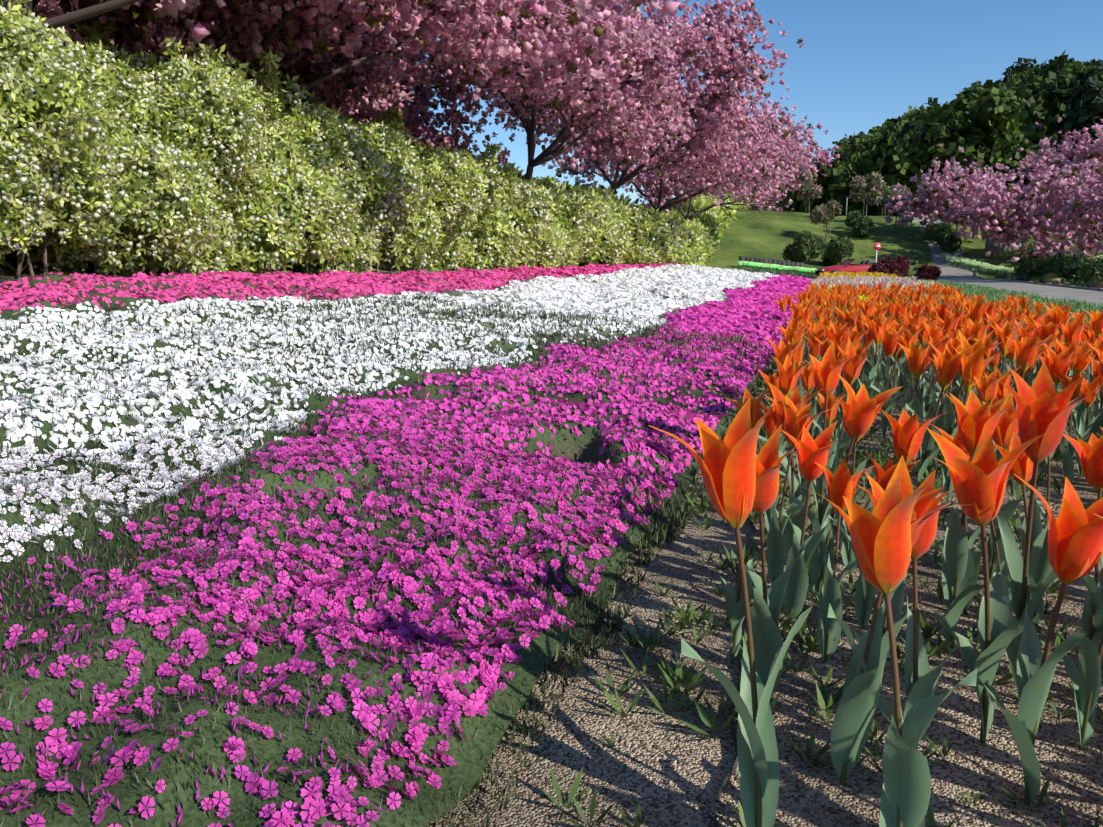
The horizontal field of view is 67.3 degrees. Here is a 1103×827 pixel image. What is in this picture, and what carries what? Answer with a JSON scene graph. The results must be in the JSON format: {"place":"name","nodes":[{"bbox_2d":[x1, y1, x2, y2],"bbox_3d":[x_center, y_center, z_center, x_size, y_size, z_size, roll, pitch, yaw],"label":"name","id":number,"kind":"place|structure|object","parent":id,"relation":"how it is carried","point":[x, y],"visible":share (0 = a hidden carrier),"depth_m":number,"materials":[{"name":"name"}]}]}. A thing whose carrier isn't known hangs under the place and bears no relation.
{"place":"outdoors","nodes":[
{"label":"outdoors","id":0,"kind":"place"},
{"bbox_2d":[0,0,1102,261],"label":"cherry tree","id":1,"kind":"object","parent":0,"point":[308,42],"depth_m":23.51,"materials":[{"name":"pink plant"}]},
{"bbox_2d":[0,184,1102,826],"bbox_3d":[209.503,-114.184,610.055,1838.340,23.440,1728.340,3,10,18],"label":"ground","id":2,"kind":"structure","parent":0,"point":[664,768],"depth_m":1.65,"materials":[{"name":"beige soil"}]},
{"bbox_2d":[0,0,752,278],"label":"hedge shrub","id":3,"kind":"object","parent":2,"relation":"on","point":[33,111],"depth_m":11.44,"materials":[{"name":"green plant"}]},
{"bbox_2d":[0,269,800,826],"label":"ground cover foliage","id":4,"kind":"object","parent":2,"relation":"on","point":[586,447],"visible":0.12,"depth_m":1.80,"materials":[{"name":"plant"}]},
{"bbox_2d":[0,263,683,314],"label":"pink flowers","id":5,"kind":"object","parent":4,"relation":"on","point":[346,281],"visible":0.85,"depth_m":9.55,"materials":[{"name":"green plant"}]},
{"bbox_2d":[0,264,778,561],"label":"white flowers","id":6,"kind":"object","parent":4,"relation":"on","point":[705,282],"visible":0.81,"depth_m":4.66,"materials":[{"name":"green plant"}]},
{"bbox_2d":[0,274,811,826],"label":"magenta flowers","id":7,"kind":"object","parent":4,"relation":"on","point":[772,292],"visible":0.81,"depth_m":2.18,"materials":[{"name":"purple plant"}]},
{"bbox_2d":[714,512,756,826],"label":"stem","id":8,"kind":"object","parent":2,"relation":"on","point":[730,774],"visible":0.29,"depth_m":1.55,"materials":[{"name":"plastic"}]},
{"bbox_2d":[463,365,1102,826],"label":"gravel weeds","id":9,"kind":"object","parent":2,"relation":"on","point":[653,639],"visible":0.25,"depth_m":1.93,"materials":[{"name":"green plant"}]},
{"bbox_2d":[805,180,899,240],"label":"trunks","id":10,"kind":"object","parent":2,"relation":"on","point":[862,214],"visible":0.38,"depth_m":76.65,"materials":[{"name":"brown wood"}]},
{"bbox_2d":[781,170,961,279],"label":"shrubs","id":11,"kind":"object","parent":2,"relation":"on","point":[836,250],"visible":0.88,"depth_m":65.03,"materials":[{"name":"green plant"}]},
{"bbox_2d":[649,271,1102,826],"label":"tulip","id":12,"kind":"object","parent":2,"relation":"on","point":[1011,580],"depth_m":1.82,"materials":[{"name":"orange plant"}]},
{"bbox_2d":[739,197,1020,271],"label":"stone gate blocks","id":13,"kind":"structure","parent":2,"relation":"on","point":[990,246],"depth_m":57.53,"materials":[{"name":"grey stone"}]},
{"bbox_2d":[738,254,1102,278],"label":"hedge","id":14,"kind":"object","parent":2,"relation":"on","point":[807,274],"depth_m":52.90,"materials":[{"name":"green plant"}]},
{"bbox_2d":[993,253,1102,287],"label":"verge hedge plants","id":15,"kind":"object","parent":2,"relation":"on","point":[1084,271],"visible":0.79,"depth_m":39.72,"materials":[{"name":"green plant"}]},
{"bbox_2d":[1011,276,1102,287],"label":"timber planter boxes","id":16,"kind":"object","parent":2,"relation":"on","point":[1096,284],"visible":0.4,"depth_m":37.37,"materials":[{"name":"brown wood"}]},
{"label":"forest tree trunks","id":17,"kind":"object","parent":2,"relation":"on","visible":0},
{"bbox_2d":[764,50,1102,215],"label":"background trees","id":18,"kind":"object","parent":17,"relation":"attached to","point":[986,122],"visible":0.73,"depth_m":94.70,"materials":[{"name":"green plant"}]},
{"bbox_2d":[360,0,1102,208],"label":"sky","id":19,"kind":"structure","parent":0,"point":[859,65],"materials":[{"name":"blue"}]},
{"bbox_2d":[703,213,1102,305],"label":"path","id":20,"kind":"structure","parent":0,"point":[959,274],"depth_m":39.87,"materials":[{"name":"grey asphalt"}]},
{"bbox_2d":[814,259,874,275],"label":"roadster body","id":21,"kind":"object","parent":20,"relation":"on","point":[846,265],"visible":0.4,"depth_m":48.98,"materials":[{"name":"red paint"}]},
{"bbox_2d":[874,243,880,261],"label":"sign post","id":22,"kind":"object","parent":20,"relation":"on","point":[877,246],"visible":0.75,"depth_m":49.98,"materials":[{"name":"metal"}]},
{"bbox_2d":[901,214,1102,306],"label":"road kerb","id":23,"kind":"structure","parent":20,"relation":"on","point":[1072,286],"depth_m":38.56,"materials":[{"name":"concrete"}]}
]}

